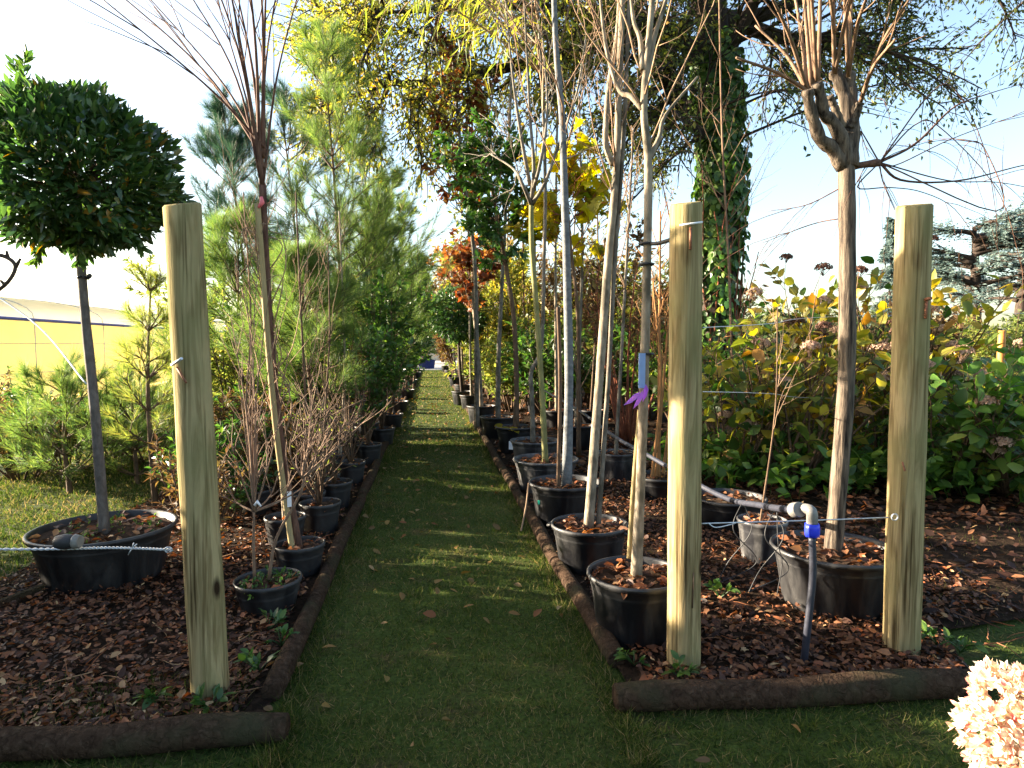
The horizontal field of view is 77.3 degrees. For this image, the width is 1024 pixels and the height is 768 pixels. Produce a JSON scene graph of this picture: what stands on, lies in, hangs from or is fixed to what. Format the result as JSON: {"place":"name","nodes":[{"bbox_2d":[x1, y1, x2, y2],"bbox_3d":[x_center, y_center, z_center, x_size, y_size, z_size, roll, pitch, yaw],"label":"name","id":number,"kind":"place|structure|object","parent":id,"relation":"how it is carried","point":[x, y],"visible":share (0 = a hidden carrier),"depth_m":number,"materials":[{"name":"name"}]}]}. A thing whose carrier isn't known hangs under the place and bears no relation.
{"place":"outdoors","nodes":[
{"label":"outdoors","id":0,"kind":"place"},
{"bbox_2d":[0,370,1023,767],"bbox_3d":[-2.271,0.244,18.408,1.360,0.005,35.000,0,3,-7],"label":"path","id":1,"kind":"structure","parent":0,"point":[465,671],"depth_m":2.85,"materials":[{"name":"green plant"}]},
{"bbox_2d":[261,494,365,701],"bbox_3d":[-1.107,1.072,3.978,0.101,0.098,3.150,0,3,-7],"label":"edging log","id":2,"kind":"object","parent":1,"relation":"on","point":[277,680],"visible":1,"depth_m":3.03,"materials":[{"name":"brown wood"}]},
{"bbox_2d":[357,441,388,495],"bbox_3d":[-1.534,0.872,7.335,0.100,0.098,3.570,0,3,-7],"label":"edging log","id":3,"kind":"object","parent":1,"relation":"on","point":[367,483],"visible":0.7,"depth_m":6.39,"materials":[{"name":"brown wood"}]},
{"bbox_2d":[45,392,800,762],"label":"fallen leaves","id":4,"kind":"object","parent":1,"relation":"on","point":[513,612],"visible":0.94,"depth_m":3.81,"materials":[{"name":"brown plant"}]},
{"bbox_2d":[481,434,520,491],"bbox_3d":[-0.187,0.862,7.507,0.101,0.098,3.570,0,3,-7],"label":"edging log","id":5,"kind":"object","parent":1,"relation":"on","point":[509,478],"visible":0.89,"depth_m":6.77,"materials":[{"name":"brown wood"}]},
{"bbox_2d":[513,489,625,668],"bbox_3d":[0.239,1.060,4.190,0.101,0.098,3.070,0,3,-7],"label":"edging log","id":6,"kind":"object","parent":1,"relation":"on","point":[607,642],"visible":0.88,"depth_m":3.39,"materials":[{"name":"brown wood"}]},
{"bbox_2d":[0,347,1023,767],"bbox_3d":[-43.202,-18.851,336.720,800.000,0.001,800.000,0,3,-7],"label":"ground","id":7,"kind":"structure","parent":0,"point":[976,653],"depth_m":2.27,"materials":[{"name":"green plant"}]},
{"bbox_2d":[0,369,85,480],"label":"bush","id":8,"kind":"object","parent":7,"relation":"on","point":[9,468],"visible":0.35,"depth_m":6.34,"materials":[{"name":"green plant"}]},
{"bbox_2d":[0,387,116,467],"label":"bush","id":9,"kind":"object","parent":7,"relation":"on","point":[14,398],"visible":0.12,"depth_m":6.75,"materials":[{"name":"green plant"}]},
{"bbox_2d":[0,345,175,493],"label":"pine sapling","id":10,"kind":"object","parent":7,"relation":"on","point":[65,381],"visible":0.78,"depth_m":5.63,"materials":[{"name":"green plant"}]},
{"bbox_2d":[33,355,175,483],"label":"pine sapling","id":11,"kind":"object","parent":7,"relation":"on","point":[108,390],"visible":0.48,"depth_m":6.12,"materials":[{"name":"green plant"}]},
{"bbox_2d":[70,388,175,464],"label":"bush","id":12,"kind":"object","parent":7,"relation":"on","point":[143,448],"visible":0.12,"depth_m":7.18,"materials":[{"name":"green plant"}]},
{"bbox_2d":[0,296,246,406],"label":"polytunnel","id":13,"kind":"structure","parent":7,"relation":"on","point":[23,337],"depth_m":15.11,"materials":[{"name":"yellow"}]},
{"bbox_2d":[122,246,244,402],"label":"bush","id":14,"kind":"object","parent":7,"relation":"on","point":[130,288],"visible":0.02,"depth_m":8.74,"materials":[{"name":"green plant"}]},
{"bbox_2d":[0,370,413,726],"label":"bed","id":15,"kind":"object","parent":7,"relation":"on","point":[257,701],"visible":0.02,"depth_m":3.02,"materials":[{"name":"brown wood"}]},
{"bbox_2d":[0,42,196,594],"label":"potted ball tree","id":16,"kind":"object","parent":15,"relation":"on","point":[72,220],"visible":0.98,"depth_m":3.39,"materials":[{"name":"green plant"}]},
{"bbox_2d":[82,256,174,505],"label":"pine sapling","id":17,"kind":"object","parent":15,"relation":"on","point":[162,359],"visible":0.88,"depth_m":5.25,"materials":[{"name":"green plant"}]},
{"bbox_2d":[0,712,290,761],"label":"edging log","id":18,"kind":"object","parent":15,"relation":"on","point":[161,735],"visible":0.98,"depth_m":2.10,"materials":[{"name":"brown wood"}]},
{"bbox_2d":[162,202,229,701],"bbox_3d":[-1.174,0.292,2.391,0.174,1.930,0.164,-3,4,-37],"label":"gate post","id":19,"kind":"object","parent":15,"relation":"on","point":[204,590],"visible":0.99,"depth_m":2.34,"materials":[{"name":"brown wood"}]},
{"bbox_2d":[0,534,172,554],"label":"gate wire","id":20,"kind":"object","parent":19,"relation":"attached to","point":[68,542],"visible":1,"depth_m":2.34,"materials":[{"name":"grey metal"}]},
{"bbox_2d":[68,0,325,577],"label":"potted staked tree","id":21,"kind":"object","parent":15,"relation":"on","point":[295,549],"visible":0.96,"depth_m":3.64,"materials":[{"name":"brown plant"}]},
{"bbox_2d":[144,433,261,535],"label":"bush","id":22,"kind":"object","parent":15,"relation":"on","point":[162,468],"visible":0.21,"depth_m":4.06,"materials":[{"name":"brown plant"}]},
{"bbox_2d":[152,433,278,524],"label":"bush","id":23,"kind":"object","parent":15,"relation":"on","point":[240,494],"visible":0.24,"depth_m":4.80,"materials":[{"name":"green plant"}]},
{"bbox_2d":[144,394,287,507],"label":"bush","id":24,"kind":"object","parent":15,"relation":"on","point":[220,443],"visible":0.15,"depth_m":4.92,"materials":[{"name":"green plant"}]},
{"bbox_2d":[111,196,326,456],"bbox_3d":[-3.074,-0.643,7.262,2.203,3.074,2.067,0,3,-7],"label":"potted pine","id":25,"kind":"object","parent":15,"relation":"on","point":[224,225],"visible":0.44,"depth_m":7.08,"materials":[{"name":"green plant"}]},
{"bbox_2d":[161,281,284,440],"bbox_3d":[-3.424,-0.183,7.634,1.380,2.126,1.384,-2,4,-31],"label":"bush","id":26,"kind":"object","parent":15,"relation":"on","point":[223,384],"visible":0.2,"depth_m":7.51,"materials":[{"name":"green plant"}]},
{"bbox_2d":[198,165,287,516],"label":"potted sapling","id":27,"kind":"object","parent":15,"relation":"on","point":[265,494],"visible":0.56,"depth_m":4.97,"materials":[{"name":"brown plant"}]},
{"bbox_2d":[161,75,334,388],"bbox_3d":[-3.411,-1.433,8.007,1.934,4.561,2.382,1,4,23],"label":"potted pine","id":28,"kind":"object","parent":15,"relation":"on","point":[236,149],"visible":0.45,"depth_m":7.68,"materials":[{"name":"green plant"}]},
{"bbox_2d":[213,384,293,460],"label":"bush","id":29,"kind":"object","parent":15,"relation":"on","point":[216,408],"visible":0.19,"depth_m":6.21,"materials":[{"name":"green plant"}]},
{"bbox_2d":[210,130,313,547],"bbox_3d":[-1.592,-0.271,4.195,0.622,2.699,0.637,0,3,-7],"label":"potted sapling","id":30,"kind":"object","parent":15,"relation":"on","point":[273,521],"visible":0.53,"depth_m":4.17,"materials":[{"name":"brown plant"}]},
{"bbox_2d":[216,402,319,497],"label":"bush","id":31,"kind":"object","parent":15,"relation":"on","point":[293,449],"visible":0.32,"depth_m":5.41,"materials":[{"name":"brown plant"}]},
{"bbox_2d":[213,374,324,438],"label":"bush","id":32,"kind":"object","parent":15,"relation":"on","point":[260,394],"visible":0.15,"depth_m":7.15,"materials":[{"name":"green plant"}]},
{"bbox_2d":[211,222,378,482],"bbox_3d":[-1.962,-0.332,6.257,1.596,2.574,1.628,1,4,20],"label":"potted pine","id":33,"kind":"object","parent":15,"relation":"on","point":[288,328],"visible":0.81,"depth_m":6.06,"materials":[{"name":"green plant"}]},
{"bbox_2d":[244,297,345,444],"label":"bush","id":34,"kind":"object","parent":15,"relation":"on","point":[298,376],"visible":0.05,"depth_m":7.90,"materials":[{"name":"green plant"}]},
{"bbox_2d":[195,71,407,367],"bbox_3d":[-2.966,-1.898,9.284,2.761,5.337,2.682,0,3,6],"label":"potted pine","id":35,"kind":"object","parent":15,"relation":"on","point":[284,94],"visible":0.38,"depth_m":9.06,"materials":[{"name":"green plant"}]},
{"bbox_2d":[255,192,349,510],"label":"potted sapling","id":36,"kind":"object","parent":15,"relation":"on","point":[306,494],"visible":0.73,"depth_m":4.89,"materials":[{"name":"brown plant"}]},
{"bbox_2d":[218,235,389,617],"bbox_3d":[-1.102,0.186,3.260,0.956,1.899,0.509,0,3,-7],"label":"potted bare shrub","id":37,"kind":"object","parent":15,"relation":"on","point":[266,588],"visible":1,"depth_m":3.23,"materials":[{"name":"brown plant"}]},
{"bbox_2d":[242,275,373,406],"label":"bush","id":38,"kind":"object","parent":15,"relation":"on","point":[359,320],"visible":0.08,"depth_m":8.56,"materials":[{"name":"green plant"}]},
{"bbox_2d":[276,389,342,535],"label":"potted shrub","id":39,"kind":"object","parent":15,"relation":"on","point":[321,511],"visible":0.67,"depth_m":4.47,"materials":[{"name":"brown plant"}]},
{"bbox_2d":[283,219,360,486],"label":"potted sapling","id":40,"kind":"object","parent":15,"relation":"on","point":[327,372],"visible":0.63,"depth_m":5.58,"materials":[{"name":"brown plant"}]},
{"bbox_2d":[283,384,374,509],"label":"potted shrub","id":41,"kind":"object","parent":15,"relation":"on","point":[337,487],"visible":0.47,"depth_m":5.18,"materials":[{"name":"brown plant"}]},
{"bbox_2d":[267,11,437,441],"bbox_3d":[-2.400,-2.068,8.618,2.413,5.757,2.532,-3,5,-41],"label":"potted pine","id":42,"kind":"object","parent":15,"relation":"on","point":[313,50],"visible":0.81,"depth_m":8.47,"materials":[{"name":"green plant"}]},
{"bbox_2d":[312,355,419,485],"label":"potted shrub","id":43,"kind":"object","parent":15,"relation":"on","point":[355,474],"visible":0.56,"depth_m":6.11,"materials":[{"name":"brown plant"}]},
{"bbox_2d":[326,268,422,444],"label":"potted shrub","id":44,"kind":"object","parent":15,"relation":"on","point":[381,433],"visible":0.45,"depth_m":8.29,"materials":[{"name":"green plant"}]},
{"bbox_2d":[326,318,426,463],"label":"potted shrub","id":45,"kind":"object","parent":15,"relation":"on","point":[371,450],"visible":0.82,"depth_m":7.15,"materials":[{"name":"green plant"}]},
{"bbox_2d":[318,178,436,435],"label":"potted pine","id":46,"kind":"object","parent":15,"relation":"on","point":[380,243],"visible":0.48,"depth_m":9.18,"materials":[{"name":"green plant"}]},
{"bbox_2d":[311,106,458,420],"bbox_3d":[-2.166,-1.935,10.377,2.598,5.279,2.550,-1,4,-17],"label":"potted pine","id":47,"kind":"object","parent":15,"relation":"on","point":[413,285],"visible":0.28,"depth_m":10.13,"materials":[{"name":"green plant"}]},
{"bbox_2d":[345,166,455,399],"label":"potted pine","id":48,"kind":"object","parent":15,"relation":"on","point":[411,224],"visible":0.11,"depth_m":13.26,"materials":[{"name":"green plant"}]},
{"bbox_2d":[359,269,448,426],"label":"potted shrub","id":49,"kind":"object","parent":15,"relation":"on","point":[393,418],"visible":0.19,"depth_m":10.29,"materials":[{"name":"green plant"}]},
{"bbox_2d":[377,261,436,411],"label":"potted shrub","id":50,"kind":"object","parent":15,"relation":"on","point":[402,405],"visible":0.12,"depth_m":12.67,"materials":[{"name":"green plant"}]},
{"bbox_2d":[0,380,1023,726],"bbox_3d":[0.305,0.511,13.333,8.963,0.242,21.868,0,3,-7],"label":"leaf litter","id":51,"kind":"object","parent":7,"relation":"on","point":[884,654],"visible":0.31,"depth_m":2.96,"materials":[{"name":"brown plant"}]},
{"bbox_2d":[260,0,1023,421],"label":"evergreen oak","id":52,"kind":"object","parent":7,"relation":"on","point":[702,62],"visible":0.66,"depth_m":10.67,"materials":[{"name":"green plant"}]},
{"bbox_2d":[456,369,1023,681],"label":"bed","id":53,"kind":"object","parent":7,"relation":"on","point":[632,673],"visible":0.02,"depth_m":3.88,"materials":[{"name":"brown wood"}]},
{"bbox_2d":[428,283,488,404],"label":"potted ball tree","id":54,"kind":"object","parent":53,"relation":"on","point":[457,325],"visible":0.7,"depth_m":14.15,"materials":[{"name":"green plant"}]},
{"bbox_2d":[420,8,499,430],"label":"red oak","id":55,"kind":"object","parent":53,"relation":"on","point":[445,195],"visible":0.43,"depth_m":9.79,"materials":[{"name":"grey plant"}]},
{"bbox_2d":[422,253,498,380],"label":"bush","id":56,"kind":"object","parent":53,"relation":"on","point":[444,348],"visible":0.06,"depth_m":23.48,"materials":[{"name":"green plant"}]},
{"bbox_2d":[349,0,577,465],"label":"potted tree","id":57,"kind":"object","parent":53,"relation":"on","point":[532,443],"visible":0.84,"depth_m":6.72,"materials":[{"name":"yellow plant"}]},
{"bbox_2d":[446,144,483,408],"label":"potted tree","id":58,"kind":"object","parent":53,"relation":"on","point":[467,399],"visible":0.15,"depth_m":13.33,"materials":[{"name":"green plant"}]},
{"bbox_2d":[437,228,508,423],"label":"potted tree","id":59,"kind":"object","parent":53,"relation":"on","point":[463,257],"visible":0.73,"depth_m":10.86,"materials":[{"name":"orange plant"}]},
{"bbox_2d":[431,105,540,453],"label":"potted tree","id":60,"kind":"object","parent":53,"relation":"on","point":[484,220],"visible":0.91,"depth_m":7.81,"materials":[{"name":"green plant"}]},
{"bbox_2d":[446,260,560,398],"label":"bush","id":61,"kind":"object","parent":53,"relation":"on","point":[485,334],"visible":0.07,"depth_m":15.81,"materials":[{"name":"green plant"}]},
{"bbox_2d":[459,323,554,411],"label":"bush","id":62,"kind":"object","parent":53,"relation":"on","point":[490,359],"visible":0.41,"depth_m":12.86,"materials":[{"name":"yellow plant"}]},
{"bbox_2d":[475,60,540,438],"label":"potted tree","id":63,"kind":"object","parent":53,"relation":"on","point":[490,421],"visible":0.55,"depth_m":9.21,"materials":[{"name":"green plant"}]},
{"bbox_2d":[489,316,614,411],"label":"bush","id":64,"kind":"object","parent":53,"relation":"on","point":[528,361],"visible":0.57,"depth_m":11.68,"materials":[{"name":"green plant"}]},
{"bbox_2d":[475,0,633,530],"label":"potted tree","id":65,"kind":"object","parent":53,"relation":"on","point":[557,494],"visible":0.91,"depth_m":4.68,"materials":[{"name":"grey plant"}]},
{"bbox_2d":[477,227,631,406],"bbox_3d":[0.712,-1.385,13.660,3.475,3.808,2.569,1,4,18],"label":"bush","id":66,"kind":"object","parent":53,"relation":"on","point":[519,309],"visible":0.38,"depth_m":13.44,"materials":[{"name":"green plant"}]},
{"bbox_2d":[463,0,647,492],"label":"potted tree","id":67,"kind":"object","parent":53,"relation":"on","point":[531,465],"visible":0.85,"depth_m":5.79,"materials":[{"name":"brown plant"}]},
{"bbox_2d":[542,74,574,427],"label":"potted sapling","id":68,"kind":"object","parent":53,"relation":"on","point":[552,417],"visible":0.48,"depth_m":10.29,"materials":[{"name":"plant"}]},
{"bbox_2d":[502,117,627,456],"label":"maple tree","id":69,"kind":"object","parent":53,"relation":"on","point":[591,206],"visible":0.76,"depth_m":7.57,"materials":[{"name":"yellow plant"}]},
{"bbox_2d":[506,226,642,402],"bbox_3d":[1.394,-1.616,15.187,3.203,4.089,3.582,0,3,-7],"label":"bush","id":70,"kind":"object","parent":53,"relation":"on","point":[549,278],"visible":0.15,"depth_m":14.21,"materials":[{"name":"green plant"}]},
{"bbox_2d":[557,82,603,449],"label":"potted sapling","id":71,"kind":"object","parent":53,"relation":"on","point":[585,434],"visible":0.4,"depth_m":8.21,"materials":[{"name":"plant"}]},
{"bbox_2d":[511,296,661,407],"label":"bush","id":72,"kind":"object","parent":53,"relation":"on","point":[588,383],"visible":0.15,"depth_m":12.17,"materials":[{"name":"green plant"}]},
{"bbox_2d":[581,160,606,424],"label":"potted sapling","id":73,"kind":"object","parent":53,"relation":"on","point":[588,412],"visible":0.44,"depth_m":10.63,"materials":[{"name":"brown plant"}]},
{"bbox_2d":[553,236,668,406],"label":"bush","id":74,"kind":"object","parent":53,"relation":"on","point":[627,311],"visible":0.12,"depth_m":13.47,"materials":[{"name":"green plant"}]},
{"bbox_2d":[576,214,668,445],"bbox_3d":[1.322,-0.621,8.576,1.938,2.888,1.731,3,5,42],"label":"thicket","id":75,"kind":"object","parent":53,"relation":"on","point":[627,423],"visible":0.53,"depth_m":8.48,"materials":[{"name":"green plant"}]},
{"bbox_2d":[588,119,656,481],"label":"potted sapling","id":76,"kind":"object","parent":53,"relation":"on","point":[619,464],"visible":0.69,"depth_m":6.27,"materials":[{"name":"plant"}]},
{"bbox_2d":[546,0,701,575],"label":"potted tree","id":77,"kind":"object","parent":53,"relation":"on","point":[587,538],"visible":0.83,"depth_m":3.74,"materials":[{"name":"brown plant"}]},
{"bbox_2d":[571,0,714,649],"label":"potted tree","id":78,"kind":"object","parent":53,"relation":"on","point":[629,591],"visible":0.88,"depth_m":2.85,"materials":[{"name":"brown plant"}]},
{"bbox_2d":[603,324,711,419],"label":"bush","id":79,"kind":"object","parent":53,"relation":"on","point":[616,327],"visible":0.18,"depth_m":11.39,"materials":[{"name":"green plant"}]},
{"bbox_2d":[545,390,819,665],"bbox_3d":[0.968,0.635,6.327,0.296,0.740,7.500,0,3,-5],"label":"irrigation pipe","id":80,"kind":"object","parent":53,"relation":"on","point":[811,525],"visible":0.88,"depth_m":2.64,"materials":[{"name":"grey plastic"}]},
{"bbox_2d":[666,201,702,671],"bbox_3d":[0.710,0.254,2.597,0.153,1.982,0.162,0,3,-7],"label":"gate post","id":81,"kind":"object","parent":53,"relation":"on","point":[684,440],"visible":0.99,"depth_m":2.56,"materials":[{"name":"brown wood"}]},
{"bbox_2d":[620,172,750,501],"bbox_3d":[1.450,-0.448,5.695,1.103,2.871,0.775,0,3,-7],"label":"potted sapling","id":82,"kind":"object","parent":53,"relation":"on","point":[656,483],"visible":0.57,"depth_m":5.60,"materials":[{"name":"brown plant"}]},
{"bbox_2d":[621,330,757,418],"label":"bush","id":83,"kind":"object","parent":53,"relation":"on","point":[652,365],"visible":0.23,"depth_m":10.49,"materials":[{"name":"green plant"}]},
{"bbox_2d":[655,0,801,435],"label":"birch sapling","id":84,"kind":"object","parent":53,"relation":"on","point":[727,231],"visible":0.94,"depth_m":7.06,"materials":[{"name":"plant"}]},
{"bbox_2d":[701,488,767,532],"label":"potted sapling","id":85,"kind":"object","parent":53,"relation":"on","point":[714,509],"visible":0.54,"depth_m":4.58,"materials":[{"name":"black plastic"}]},
{"bbox_2d":[633,318,869,488],"bbox_3d":[2.263,0.156,6.215,2.130,1.621,2.101,0,3,-7],"label":"hydrangea bush","id":86,"kind":"object","parent":53,"relation":"on","point":[738,420],"visible":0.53,"depth_m":5.93,"materials":[{"name":"green plant"}]},
{"bbox_2d":[723,259,825,564],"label":"potted sapling","id":87,"kind":"object","parent":53,"relation":"on","point":[756,543],"visible":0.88,"depth_m":3.92,"materials":[{"name":"plant"}]},
{"bbox_2d":[612,668,991,712],"bbox_3d":[1.106,1.155,2.418,1.457,0.117,0.120,0,3,-5],"label":"edging log","id":88,"kind":"object","parent":53,"relation":"on","point":[833,689],"visible":0.83,"depth_m":2.37,"materials":[{"name":"brown wood"}]},
{"bbox_2d":[717,314,943,445],"bbox_3d":[3.974,-0.009,7.638,2.855,1.780,2.189,0,3,-7],"label":"hydrangea bush","id":89,"kind":"object","parent":53,"relation":"on","point":[773,341],"visible":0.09,"depth_m":7.60,"materials":[{"name":"green plant"}]},
{"bbox_2d":[702,262,1000,498],"bbox_3d":[2.719,-0.089,5.955,2.036,2.141,2.307,-2,4,-28],"label":"hydrangea bush","id":90,"kind":"object","parent":53,"relation":"on","point":[822,451],"visible":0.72,"depth_m":5.75,"materials":[{"name":"green plant"}]},
{"bbox_2d":[705,0,1023,621],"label":"potted pollard","id":91,"kind":"object","parent":53,"relation":"on","point":[850,577],"visible":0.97,"depth_m":3.17,"materials":[{"name":"brown plant"}]},
{"bbox_2d":[746,235,1023,499],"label":"hydrangea bush","id":92,"kind":"object","parent":53,"relation":"on","point":[830,298],"visible":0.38,"depth_m":6.08,"materials":[{"name":"green plant"}]},
{"bbox_2d":[882,203,933,657],"bbox_3d":[1.695,0.236,2.724,0.157,2.003,0.177,0,3,-7],"label":"gate post","id":93,"kind":"object","parent":53,"relation":"on","point":[912,298],"visible":0.96,"depth_m":2.69,"materials":[{"name":"brown wood"}]},
{"bbox_2d":[830,356,1023,506],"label":"hydrangea bush","id":94,"kind":"object","parent":53,"relation":"on","point":[959,398],"visible":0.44,"depth_m":5.43,"materials":[{"name":"green plant"}]},
{"bbox_2d":[926,356,1023,501],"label":"hydrangea bush","id":95,"kind":"object","parent":53,"relation":"on","point":[979,438],"visible":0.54,"depth_m":5.34,"materials":[{"name":"green plant"}]},
{"bbox_2d":[739,295,837,368],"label":"bush","id":96,"kind":"object","parent":7,"relation":"on","point":[759,321],"visible":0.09,"depth_m":32.30,"materials":[{"name":"green plant"}]},
{"bbox_2d":[861,217,894,326],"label":"fir tree","id":97,"kind":"object","parent":7,"relation":"on","point":[888,256],"visible":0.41,"depth_m":54.27,"materials":[{"name":"green plant"}]},
{"bbox_2d":[870,293,1010,361],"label":"bush","id":98,"kind":"object","parent":7,"relation":"on","point":[954,317],"visible":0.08,"depth_m":33.98,"materials":[{"name":"green plant"}]},
{"bbox_2d":[881,338,1023,455],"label":"hydrangea bush","id":99,"kind":"object","parent":7,"relation":"on","point":[1002,350],"visible":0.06,"depth_m":7.71,"materials":[{"name":"green plant"}]},
{"bbox_2d":[889,199,1023,362],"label":"cedar tree","id":100,"kind":"object","parent":7,"relation":"on","point":[974,284],"visible":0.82,"depth_m":40.89,"materials":[{"name":"green plant"}]},
{"bbox_2d":[937,192,1023,351],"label":"cedar tree","id":101,"kind":"object","parent":7,"relation":"on","point":[991,298],"visible":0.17,"depth_m":48.23,"materials":[{"name":"green plant"}]},
{"bbox_2d":[944,314,1023,373],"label":"bush","id":102,"kind":"object","parent":7,"relation":"on","point":[987,353],"visible":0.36,"depth_m":23.80,"materials":[{"name":"yellow plant"}]},
{"bbox_2d":[945,656,1023,767],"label":"flowering hydrangea","id":103,"kind":"object","parent":7,"relation":"on","point":[975,710],"visible":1,"depth_m":1.39,"materials":[{"name":"beige plant"}]},
{"bbox_2d":[0,0,1023,345],"label":"sky","id":104,"kind":"structure","parent":0,"point":[65,46],"materials":[{"name":"white"}]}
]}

